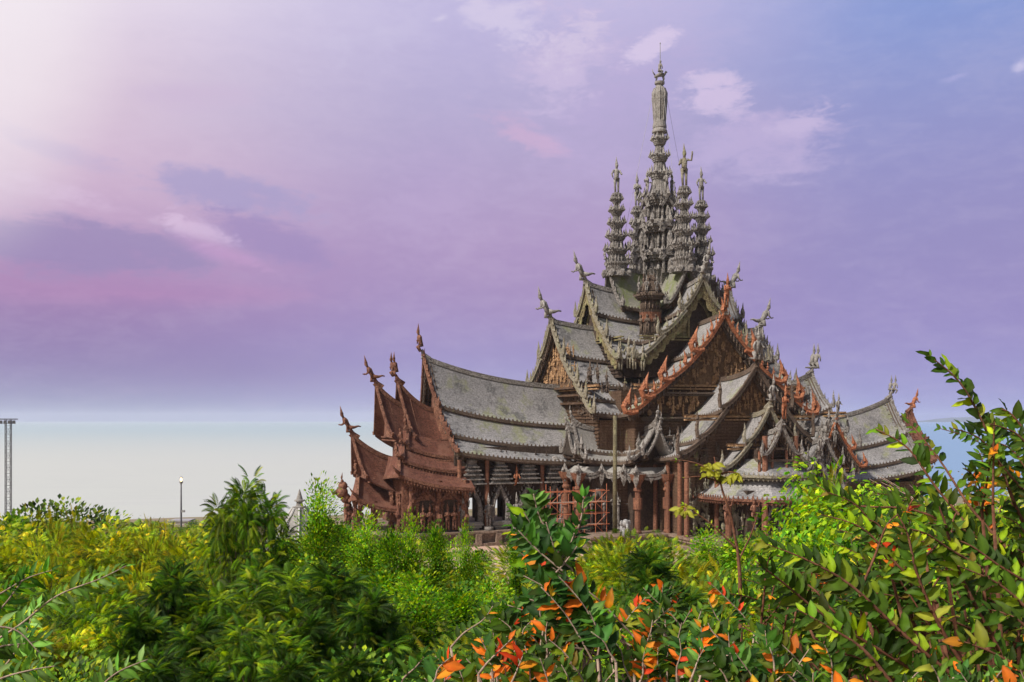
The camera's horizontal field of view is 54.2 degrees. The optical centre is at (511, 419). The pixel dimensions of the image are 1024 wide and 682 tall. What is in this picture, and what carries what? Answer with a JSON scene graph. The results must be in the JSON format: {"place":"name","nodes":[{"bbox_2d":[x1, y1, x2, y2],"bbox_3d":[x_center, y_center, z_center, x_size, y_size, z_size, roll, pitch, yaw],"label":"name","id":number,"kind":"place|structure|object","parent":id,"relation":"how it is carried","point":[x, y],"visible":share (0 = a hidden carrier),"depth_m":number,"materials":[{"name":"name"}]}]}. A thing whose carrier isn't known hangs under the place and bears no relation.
{"place":"outdoors","nodes":[
{"label":"outdoors","id":0,"kind":"place"},
{"bbox_2d":[0,422,1023,521],"bbox_3d":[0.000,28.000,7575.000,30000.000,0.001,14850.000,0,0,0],"label":"sea","id":1,"kind":"structure","parent":0,"point":[136,470],"depth_m":688.95,"materials":[{"name":"grey liquid"}]},
{"bbox_2d":[0,0,1023,421],"label":"sky","id":2,"kind":"structure","parent":0,"point":[211,210],"materials":[{"name":"purple"}]},
{"bbox_2d":[68,496,1023,609],"bbox_3d":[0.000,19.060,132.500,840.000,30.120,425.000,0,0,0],"label":"ground","id":3,"kind":"structure","parent":0,"point":[958,502],"depth_m":241.42,"materials":[{"name":"beige soil"}]},
{"bbox_2d":[0,419,17,527],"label":"floodlight mast","id":4,"kind":"object","parent":3,"relation":"on","point":[11,421],"visible":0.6,"depth_m":149.71,"materials":[{"name":"metal"}]},
{"bbox_2d":[0,513,36,545],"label":"fine leaved tree","id":5,"kind":"object","parent":3,"relation":"on","point":[10,537],"visible":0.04,"depth_m":63.14,"materials":[{"name":"yellow plant"}]},
{"bbox_2d":[0,554,36,603],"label":"fine leaved tree","id":6,"kind":"object","parent":3,"relation":"on","point":[10,570],"visible":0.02,"depth_m":40.03,"materials":[{"name":"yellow plant"}]},
{"bbox_2d":[0,534,55,562],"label":"fine leaved tree","id":7,"kind":"object","parent":3,"relation":"on","point":[21,545],"visible":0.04,"depth_m":59.60,"materials":[{"name":"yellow plant"}]},
{"bbox_2d":[0,524,64,587],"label":"fine leaved tree","id":8,"kind":"object","parent":3,"relation":"on","point":[6,551],"visible":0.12,"depth_m":41.12,"materials":[{"name":"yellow plant"}]},
{"bbox_2d":[0,615,68,681],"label":"fine leaved tree","id":9,"kind":"object","parent":3,"relation":"on","point":[44,649],"visible":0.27,"depth_m":18.01,"materials":[{"name":"green plant"}]},
{"bbox_2d":[0,610,69,645],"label":"fine leaved tree","id":10,"kind":"object","parent":3,"relation":"on","point":[43,624],"visible":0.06,"depth_m":20.29,"materials":[{"name":"green plant"}]},
{"bbox_2d":[6,506,82,615],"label":"yellow leaved tree","id":11,"kind":"object","parent":3,"relation":"on","point":[62,536],"visible":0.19,"depth_m":37.86,"materials":[{"name":"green plant"}]},
{"bbox_2d":[0,574,88,634],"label":"fine leaved tree","id":12,"kind":"object","parent":3,"relation":"on","point":[22,596],"visible":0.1,"depth_m":27.38,"materials":[{"name":"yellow plant"}]},
{"bbox_2d":[13,544,81,601],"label":"fine leaved tree","id":13,"kind":"object","parent":3,"relation":"on","point":[35,553],"visible":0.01,"depth_m":39.73,"materials":[{"name":"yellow plant"}]},
{"bbox_2d":[0,629,108,681],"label":"fine leaved tree","id":14,"kind":"object","parent":3,"relation":"on","point":[73,646],"visible":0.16,"depth_m":19.22,"materials":[{"name":"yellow plant"}]},
{"bbox_2d":[11,591,107,655],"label":"fine leaved tree","id":15,"kind":"object","parent":3,"relation":"on","point":[48,620],"visible":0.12,"depth_m":24.17,"materials":[{"name":"green plant"}]},
{"bbox_2d":[0,494,130,545],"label":"spreading tree","id":16,"kind":"object","parent":3,"relation":"on","point":[13,517],"visible":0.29,"depth_m":79.06,"materials":[{"name":"green plant"}]},
{"bbox_2d":[38,505,99,592],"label":"yellow leaved tree","id":17,"kind":"object","parent":3,"relation":"on","point":[74,518],"visible":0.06,"depth_m":39.90,"materials":[{"name":"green plant"}]},
{"bbox_2d":[1,647,146,681],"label":"scrub bush","id":18,"kind":"object","parent":3,"relation":"on","point":[85,666],"visible":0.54,"depth_m":11.78,"materials":[{"name":"green plant"}]},
{"bbox_2d":[0,555,157,681],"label":"long leaved bush","id":19,"kind":"object","parent":3,"relation":"on","point":[25,641],"visible":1,"depth_m":4.99,"materials":[{"name":"green plant"}]},
{"bbox_2d":[39,653,128,681],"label":"scrub bush","id":20,"kind":"object","parent":3,"relation":"on","point":[74,667],"visible":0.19,"depth_m":12.60,"materials":[{"name":"green plant"}]},
{"bbox_2d":[53,616,121,681],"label":"fine leaved tree","id":21,"kind":"object","parent":3,"relation":"on","point":[99,639],"visible":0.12,"depth_m":19.57,"materials":[{"name":"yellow plant"}]},
{"bbox_2d":[41,564,141,637],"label":"fine leaved tree","id":22,"kind":"object","parent":3,"relation":"on","point":[101,605],"visible":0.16,"depth_m":26.80,"materials":[{"name":"green plant"}]},
{"bbox_2d":[55,525,141,563],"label":"fine leaved tree","id":23,"kind":"object","parent":3,"relation":"on","point":[109,534],"visible":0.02,"depth_m":57.93,"materials":[{"name":"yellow plant"}]},
{"bbox_2d":[51,515,146,608],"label":"fine leaved tree","id":24,"kind":"object","parent":3,"relation":"on","point":[83,562],"visible":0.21,"depth_m":37.14,"materials":[{"name":"green plant"}]},
{"bbox_2d":[54,548,175,610],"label":"fine leaved tree","id":25,"kind":"object","parent":3,"relation":"on","point":[128,568],"visible":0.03,"depth_m":37.11,"materials":[{"name":"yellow plant"}]},
{"bbox_2d":[67,578,189,626],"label":"fine leaved tree","id":26,"kind":"object","parent":3,"relation":"on","point":[135,588],"visible":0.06,"depth_m":28.08,"materials":[{"name":"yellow plant"}]},
{"bbox_2d":[95,523,168,551],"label":"fine leaved tree","id":27,"kind":"object","parent":3,"relation":"on","point":[130,534],"visible":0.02,"depth_m":62.39,"materials":[{"name":"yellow plant"}]},
{"bbox_2d":[96,603,191,681],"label":"neem tree","id":28,"kind":"object","parent":3,"relation":"on","point":[136,625],"visible":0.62,"depth_m":12.84,"materials":[{"name":"green plant"}]},
{"bbox_2d":[120,514,167,603],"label":"yellow leaved tree","id":29,"kind":"object","parent":3,"relation":"on","point":[134,572],"visible":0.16,"depth_m":35.86,"materials":[{"name":"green plant"}]},
{"bbox_2d":[120,643,185,681],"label":"neem tree","id":30,"kind":"object","parent":3,"relation":"on","point":[163,671],"visible":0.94,"depth_m":10.96,"materials":[{"name":"green plant"}]},
{"bbox_2d":[145,519,185,577],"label":"yellow leaved tree","id":31,"kind":"object","parent":3,"relation":"on","point":[167,533],"visible":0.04,"depth_m":37.06,"materials":[{"name":"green plant"}]},
{"bbox_2d":[125,555,212,668],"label":"neem tree","id":32,"kind":"object","parent":3,"relation":"on","point":[170,586],"visible":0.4,"depth_m":14.86,"materials":[{"name":"green plant"}]},
{"bbox_2d":[133,522,223,565],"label":"fine leaved tree","id":33,"kind":"object","parent":3,"relation":"on","point":[193,535],"visible":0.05,"depth_m":60.21,"materials":[{"name":"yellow plant"}]},
{"bbox_2d":[141,538,234,609],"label":"fine leaved tree","id":34,"kind":"object","parent":3,"relation":"on","point":[180,549],"visible":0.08,"depth_m":35.12,"materials":[{"name":"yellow plant"}]},
{"bbox_2d":[157,611,235,681],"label":"neem tree","id":35,"kind":"object","parent":3,"relation":"on","point":[184,640],"visible":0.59,"depth_m":12.37,"materials":[{"name":"green plant"}]},
{"bbox_2d":[178,658,238,681],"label":"neem tree","id":36,"kind":"object","parent":3,"relation":"on","point":[205,672],"visible":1,"depth_m":10.40,"materials":[{"name":"green plant"}]},
{"bbox_2d":[168,568,292,677],"bbox_3d":[-4.278,5.906,15.050,2.320,7.342,2.348,0,0,10],"label":"neem tree","id":37,"kind":"object","parent":3,"relation":"on","point":[211,600],"visible":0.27,"depth_m":14.88,"materials":[{"name":"green plant"}]},
{"bbox_2d":[189,464,303,630],"bbox_3d":[-5.161,6.405,19.564,2.221,11.160,2.194,0,0,8],"label":"neem tree","id":38,"kind":"object","parent":3,"relation":"on","point":[234,523],"visible":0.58,"depth_m":19.21,"materials":[{"name":"green plant"}]},
{"bbox_2d":[186,611,328,681],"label":"neem tree","id":39,"kind":"object","parent":3,"relation":"on","point":[252,658],"visible":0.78,"depth_m":11.84,"materials":[{"name":"green plant"}]},
{"bbox_2d":[215,552,335,643],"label":"neem tree","id":40,"kind":"object","parent":3,"relation":"on","point":[290,591],"visible":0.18,"depth_m":15.73,"materials":[{"name":"green plant"}]},
{"bbox_2d":[267,534,303,583],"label":"leaved shrub","id":41,"kind":"object","parent":3,"relation":"on","point":[289,551],"visible":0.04,"depth_m":29.91,"materials":[{"name":"green plant"}]},
{"bbox_2d":[256,652,318,681],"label":"neem tree","id":42,"kind":"object","parent":3,"relation":"on","point":[295,669],"visible":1,"depth_m":10.42,"materials":[{"name":"green plant"}]},
{"bbox_2d":[252,607,348,681],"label":"neem tree","id":43,"kind":"object","parent":3,"relation":"on","point":[307,626],"visible":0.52,"depth_m":12.41,"materials":[{"name":"green plant"}]},
{"bbox_2d":[266,489,341,553],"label":"pavilion","id":44,"kind":"structure","parent":3,"relation":"on","point":[299,500],"depth_m":138.71,"materials":[{"name":"white"}]},
{"bbox_2d":[279,552,336,631],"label":"leaved shrub","id":45,"kind":"object","parent":3,"relation":"on","point":[305,561],"visible":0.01,"depth_m":21.20,"materials":[{"name":"green plant"}]},
{"bbox_2d":[284,471,351,576],"bbox_3d":[-5.777,8.646,29.542,3.678,14.275,3.825,0,0,29],"label":"leaved shrub","id":46,"kind":"object","parent":3,"relation":"on","point":[317,535],"visible":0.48,"depth_m":29.84,"materials":[{"name":"green plant"}]},
{"bbox_2d":[277,555,394,668],"bbox_3d":[-2.820,5.998,15.452,2.469,7.774,2.658,0,0,33],"label":"neem tree","id":47,"kind":"object","parent":3,"relation":"on","point":[334,583],"visible":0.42,"depth_m":15.35,"materials":[{"name":"green plant"}]},
{"bbox_2d":[325,521,362,594],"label":"leaved shrub","id":48,"kind":"object","parent":3,"relation":"on","point":[345,535],"visible":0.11,"depth_m":33.80,"materials":[{"name":"green plant"}]},
{"bbox_2d":[312,646,385,681],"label":"bush","id":49,"kind":"object","parent":3,"relation":"on","point":[346,665],"visible":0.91,"depth_m":11.39,"materials":[{"name":"green plant"}]},
{"bbox_2d":[329,504,388,601],"bbox_3d":[-4.425,8.707,27.691,3.655,12.729,3.514,0,0,-14],"label":"leaved shrub","id":50,"kind":"object","parent":3,"relation":"on","point":[364,559],"visible":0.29,"depth_m":27.84,"materials":[{"name":"green plant"}]},
{"bbox_2d":[311,645,422,681],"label":"scrub bush","id":51,"kind":"object","parent":3,"relation":"on","point":[370,669],"visible":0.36,"depth_m":11.76,"materials":[{"name":"green plant"}]},
{"bbox_2d":[328,585,420,681],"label":"neem tree","id":52,"kind":"object","parent":3,"relation":"on","point":[369,619],"visible":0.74,"depth_m":13.87,"materials":[{"name":"green plant"}]},
{"bbox_2d":[371,525,406,582],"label":"leaved shrub","id":53,"kind":"object","parent":3,"relation":"on","point":[390,544],"visible":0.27,"depth_m":26.88,"materials":[{"name":"green plant"}]},
{"bbox_2d":[360,563,420,614],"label":"leaved shrub","id":54,"kind":"object","parent":3,"relation":"on","point":[383,576],"visible":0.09,"depth_m":20.86,"materials":[{"name":"green plant"}]},
{"bbox_2d":[387,592,428,667],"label":"neem tree","id":55,"kind":"object","parent":3,"relation":"on","point":[407,625],"visible":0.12,"depth_m":17.07,"materials":[{"name":"green plant"}]},
{"bbox_2d":[388,507,430,607],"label":"leaved shrub","id":56,"kind":"object","parent":3,"relation":"on","point":[407,559],"visible":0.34,"depth_m":26.88,"materials":[{"name":"green plant"}]},
{"bbox_2d":[360,533,478,608],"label":"feathery shrub","id":57,"kind":"object","parent":3,"relation":"on","point":[448,576],"visible":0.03,"depth_m":46.60,"materials":[{"name":"green plant"}]},
{"bbox_2d":[380,562,461,668],"bbox_3d":[-2.037,6.968,18.283,3.587,8.860,3.731,0,0,-20],"label":"leaved shrub","id":58,"kind":"object","parent":3,"relation":"on","point":[420,613],"visible":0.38,"depth_m":17.81,"materials":[{"name":"green plant"}]},
{"bbox_2d":[419,518,450,636],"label":"leaved shrub","id":59,"kind":"object","parent":3,"relation":"on","point":[436,540],"visible":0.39,"depth_m":26.88,"materials":[{"name":"green plant"}]},
{"bbox_2d":[421,534,467,593],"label":"leaved shrub","id":60,"kind":"object","parent":3,"relation":"on","point":[450,559],"visible":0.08,"depth_m":47.88,"materials":[{"name":"green plant"}]},
{"bbox_2d":[423,580,488,661],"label":"leaved shrub","id":61,"kind":"object","parent":3,"relation":"on","point":[461,602],"visible":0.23,"depth_m":19.83,"materials":[{"name":"green plant"}]},
{"bbox_2d":[449,517,479,607],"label":"leaved shrub","id":62,"kind":"object","parent":3,"relation":"on","point":[467,571],"visible":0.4,"depth_m":28.89,"materials":[{"name":"green plant"}]},
{"bbox_2d":[467,545,496,602],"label":"leaved shrub","id":63,"kind":"object","parent":3,"relation":"on","point":[482,555],"visible":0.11,"depth_m":49.74,"materials":[{"name":"green plant"}]},
{"bbox_2d":[400,621,566,681],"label":"feathery shrub","id":64,"kind":"object","parent":3,"relation":"on","point":[465,639],"visible":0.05,"depth_m":15.69,"materials":[{"name":"green plant"}]},
{"bbox_2d":[458,569,516,633],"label":"leaved shrub","id":65,"kind":"object","parent":3,"relation":"on","point":[489,585],"visible":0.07,"depth_m":23.10,"materials":[{"name":"green plant"}]},
{"bbox_2d":[393,627,600,681],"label":"orange leaved bush","id":66,"kind":"object","parent":3,"relation":"on","point":[532,667],"visible":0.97,"depth_m":4.28,"materials":[{"name":"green plant"}]},
{"bbox_2d":[468,595,528,654],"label":"leaved shrub","id":67,"kind":"object","parent":3,"relation":"on","point":[498,610],"visible":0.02,"depth_m":19.09,"materials":[{"name":"green plant"}]},
{"bbox_2d":[503,528,527,598],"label":"leaved shrub","id":68,"kind":"object","parent":3,"relation":"on","point":[515,585],"visible":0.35,"depth_m":30.90,"materials":[{"name":"green plant"}]},
{"bbox_2d":[450,598,584,681],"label":"orange leaved bush","id":69,"kind":"object","parent":3,"relation":"on","point":[498,628],"visible":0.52,"depth_m":4.87,"materials":[{"name":"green plant"}]},
{"bbox_2d":[470,539,598,605],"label":"feathery shrub","id":70,"kind":"object","parent":3,"relation":"on","point":[500,573],"visible":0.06,"depth_m":48.05,"materials":[{"name":"green plant"}]},
{"bbox_2d":[499,543,627,611],"bbox_3d":[2.728,11.428,38.308,10.143,13.805,10.121,0,0,-26],"label":"feathery shrub","id":71,"kind":"object","parent":3,"relation":"on","point":[589,560],"visible":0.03,"depth_m":37.29,"materials":[{"name":"green plant"}]},
{"bbox_2d":[499,484,645,681],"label":"glossy sprig bush","id":72,"kind":"object","parent":3,"relation":"on","point":[550,549],"visible":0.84,"depth_m":4.78,"materials":[{"name":"green plant"}]},
{"bbox_2d":[545,483,609,532],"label":"scaffold","id":73,"kind":"object","parent":3,"relation":"on","point":[595,524],"visible":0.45,"depth_m":196.05,"materials":[{"name":"red metal"}]},
{"bbox_2d":[581,614,656,681],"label":"leaved shrub","id":74,"kind":"object","parent":3,"relation":"on","point":[620,643],"visible":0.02,"depth_m":15.96,"materials":[{"name":"green plant"}]},
{"bbox_2d":[567,536,692,673],"bbox_3d":[4.158,10.938,35.714,8.906,13.469,8.887,0,0,-32],"label":"feathery shrub","id":75,"kind":"object","parent":3,"relation":"on","point":[617,561],"visible":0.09,"depth_m":36.02,"materials":[{"name":"green plant"}]},
{"bbox_2d":[576,592,686,680],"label":"feathery shrub","id":76,"kind":"object","parent":3,"relation":"on","point":[615,602],"depth_m":18.97,"materials":[{"name":"green plant"}]},
{"bbox_2d":[331,43,938,561],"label":"temple","id":77,"kind":"structure","parent":3,"relation":"on","point":[655,359],"depth_m":205.26,"materials":[{"name":"wood"}]},
{"bbox_2d":[463,458,486,529],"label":"arched window","id":78,"kind":"structure","parent":77,"relation":"in","point":[472,469],"depth_m":200.05,"materials":[{"name":"wood"}]},
{"bbox_2d":[489,461,514,528],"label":"arched window","id":79,"kind":"structure","parent":77,"relation":"in","point":[500,476],"depth_m":202.01,"materials":[{"name":"wood"}]},
{"bbox_2d":[517,464,541,508],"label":"arched window","id":80,"kind":"structure","parent":77,"relation":"in","point":[527,473],"depth_m":204.09,"materials":[{"name":"grey wood"}]},
{"bbox_2d":[544,456,562,524],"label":"arched window","id":81,"kind":"structure","parent":77,"relation":"in","point":[552,475],"depth_m":206.29,"materials":[{"name":"wood"}]},
{"bbox_2d":[567,526,717,673],"bbox_3d":[4.325,11.585,40.058,9.833,14.870,9.812,0,0,24],"label":"feathery shrub","id":82,"kind":"object","parent":3,"relation":"on","point":[621,539],"visible":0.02,"depth_m":39.85,"materials":[{"name":"green plant"}]},
{"bbox_2d":[576,593,715,681],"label":"orange leaved bush","id":83,"kind":"object","parent":3,"relation":"on","point":[647,663],"visible":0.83,"depth_m":4.64,"materials":[{"name":"green plant"}]},
{"bbox_2d":[606,545,691,620],"bbox_3d":[3.639,8.727,25.974,3.560,11.063,3.306,0,0,3],"label":"bush","id":84,"kind":"object","parent":3,"relation":"on","point":[647,567],"visible":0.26,"depth_m":25.67,"materials":[{"name":"green plant"}]},
{"bbox_2d":[633,537,675,561],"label":"leaved shrub","id":85,"kind":"object","parent":3,"relation":"on","point":[657,548],"visible":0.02,"depth_m":49.86,"materials":[{"name":"green plant"}]},
{"bbox_2d":[605,530,734,599],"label":"feathery shrub","id":86,"kind":"object","parent":3,"relation":"on","point":[681,555],"visible":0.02,"depth_m":52.71,"materials":[{"name":"green plant"}]},
{"bbox_2d":[652,576,709,633],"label":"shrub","id":87,"kind":"object","parent":3,"relation":"on","point":[689,599],"visible":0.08,"depth_m":21.96,"materials":[{"name":"green plant"}]},
{"bbox_2d":[611,574,754,677],"bbox_3d":[0.900,2.511,5.731,0.766,3.094,1.533,0,0,30],"label":"orange leaved bush","id":88,"kind":"object","parent":3,"relation":"on","point":[678,617],"visible":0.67,"depth_m":6.06,"materials":[{"name":"green plant"}]},
{"bbox_2d":[662,559,747,617],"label":"yellow leaved tree","id":89,"kind":"object","parent":3,"relation":"on","point":[705,583],"visible":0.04,"depth_m":30.20,"materials":[{"name":"green plant"}]},
{"bbox_2d":[683,523,728,597],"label":"leaved shrub","id":90,"kind":"object","parent":3,"relation":"on","point":[704,548],"visible":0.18,"depth_m":54.87,"materials":[{"name":"green plant"}]},
{"bbox_2d":[669,457,757,641],"bbox_3d":[2.217,3.740,11.005,0.982,6.670,0.264,0,0,0],"label":"sapling","id":91,"kind":"object","parent":3,"relation":"on","point":[731,478],"visible":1,"depth_m":10.99,"materials":[{"name":"green plant"}]},
{"bbox_2d":[677,554,755,615],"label":"yellow leaved tree","id":92,"kind":"object","parent":3,"relation":"on","point":[710,573],"visible":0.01,"depth_m":33.19,"materials":[{"name":"green plant"}]},
{"bbox_2d":[710,535,756,597],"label":"leaved shrub","id":93,"kind":"object","parent":3,"relation":"on","point":[721,552],"visible":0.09,"depth_m":49.89,"materials":[{"name":"green plant"}]},
{"bbox_2d":[657,613,810,681],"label":"orange leaved bush","id":94,"kind":"object","parent":3,"relation":"on","point":[709,663],"visible":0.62,"depth_m":4.60,"materials":[{"name":"green plant"}]},
{"bbox_2d":[689,528,785,582],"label":"feathery shrub","id":95,"kind":"object","parent":3,"relation":"on","point":[762,555],"visible":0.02,"depth_m":56.27,"materials":[{"name":"green plant"}]},
{"bbox_2d":[720,586,816,678],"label":"fine leaved tree","id":96,"kind":"object","parent":3,"relation":"on","point":[754,619],"visible":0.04,"depth_m":18.80,"materials":[{"name":"green plant"}]},
{"bbox_2d":[711,509,833,642],"bbox_3d":[7.440,8.541,27.142,5.106,12.315,4.987,0,0,-9],"label":"broad leaved tree","id":97,"kind":"object","parent":3,"relation":"on","point":[795,539],"visible":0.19,"depth_m":26.73,"materials":[{"name":"green plant"}]},
{"bbox_2d":[696,477,878,646],"bbox_3d":[8.399,8.781,30.180,7.918,13.967,8.106,0,0,-43],"label":"broad leaved tree","id":98,"kind":"object","parent":3,"relation":"on","point":[774,513],"visible":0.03,"depth_m":30.28,"materials":[{"name":"green plant"}]},
{"bbox_2d":[724,638,863,681],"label":"orange leaved bush","id":99,"kind":"object","parent":3,"relation":"on","point":[770,664],"visible":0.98,"depth_m":4.21,"materials":[{"name":"green plant"}]},
{"bbox_2d":[721,452,900,606],"bbox_3d":[10.962,9.110,33.589,7.808,16.069,7.994,0,0,38],"label":"broad leaved tree","id":100,"kind":"object","parent":3,"relation":"on","point":[840,462],"visible":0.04,"depth_m":34.29,"materials":[{"name":"green plant"}]},
{"bbox_2d":[800,460,857,546],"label":"yellow leaved tree","id":101,"kind":"object","parent":3,"relation":"on","point":[804,498],"visible":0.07,"depth_m":31.02,"materials":[{"name":"green plant"}]},
{"bbox_2d":[715,349,1023,681],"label":"leaved shrub","id":102,"kind":"object","parent":3,"relation":"on","point":[908,621],"visible":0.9,"depth_m":5.24,"materials":[{"name":"green plant"}]},
{"bbox_2d":[791,492,970,614],"bbox_3d":[10.264,8.504,27.548,8.530,13.165,8.733,0,0,9],"label":"broad leaved tree","id":103,"kind":"object","parent":3,"relation":"on","point":[834,531],"visible":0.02,"depth_m":27.80,"materials":[{"name":"green plant"}]},
{"bbox_2d":[858,478,970,530],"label":"broad leaved tree","id":104,"kind":"object","parent":3,"relation":"on","point":[898,485],"depth_m":39.91,"materials":[{"name":"green plant"}]},
{"bbox_2d":[892,651,1023,681],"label":"orange leaved bush","id":105,"kind":"object","parent":3,"relation":"on","point":[1007,672],"visible":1,"depth_m":4.09,"materials":[{"name":"green plant"}]},
{"bbox_2d":[917,417,1018,421],"bbox_3d":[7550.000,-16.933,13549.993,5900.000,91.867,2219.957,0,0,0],"label":"hills","id":106,"kind":"structure","parent":0,"point":[964,419],"depth_m":13016.78,"materials":[{"name":"grey"}]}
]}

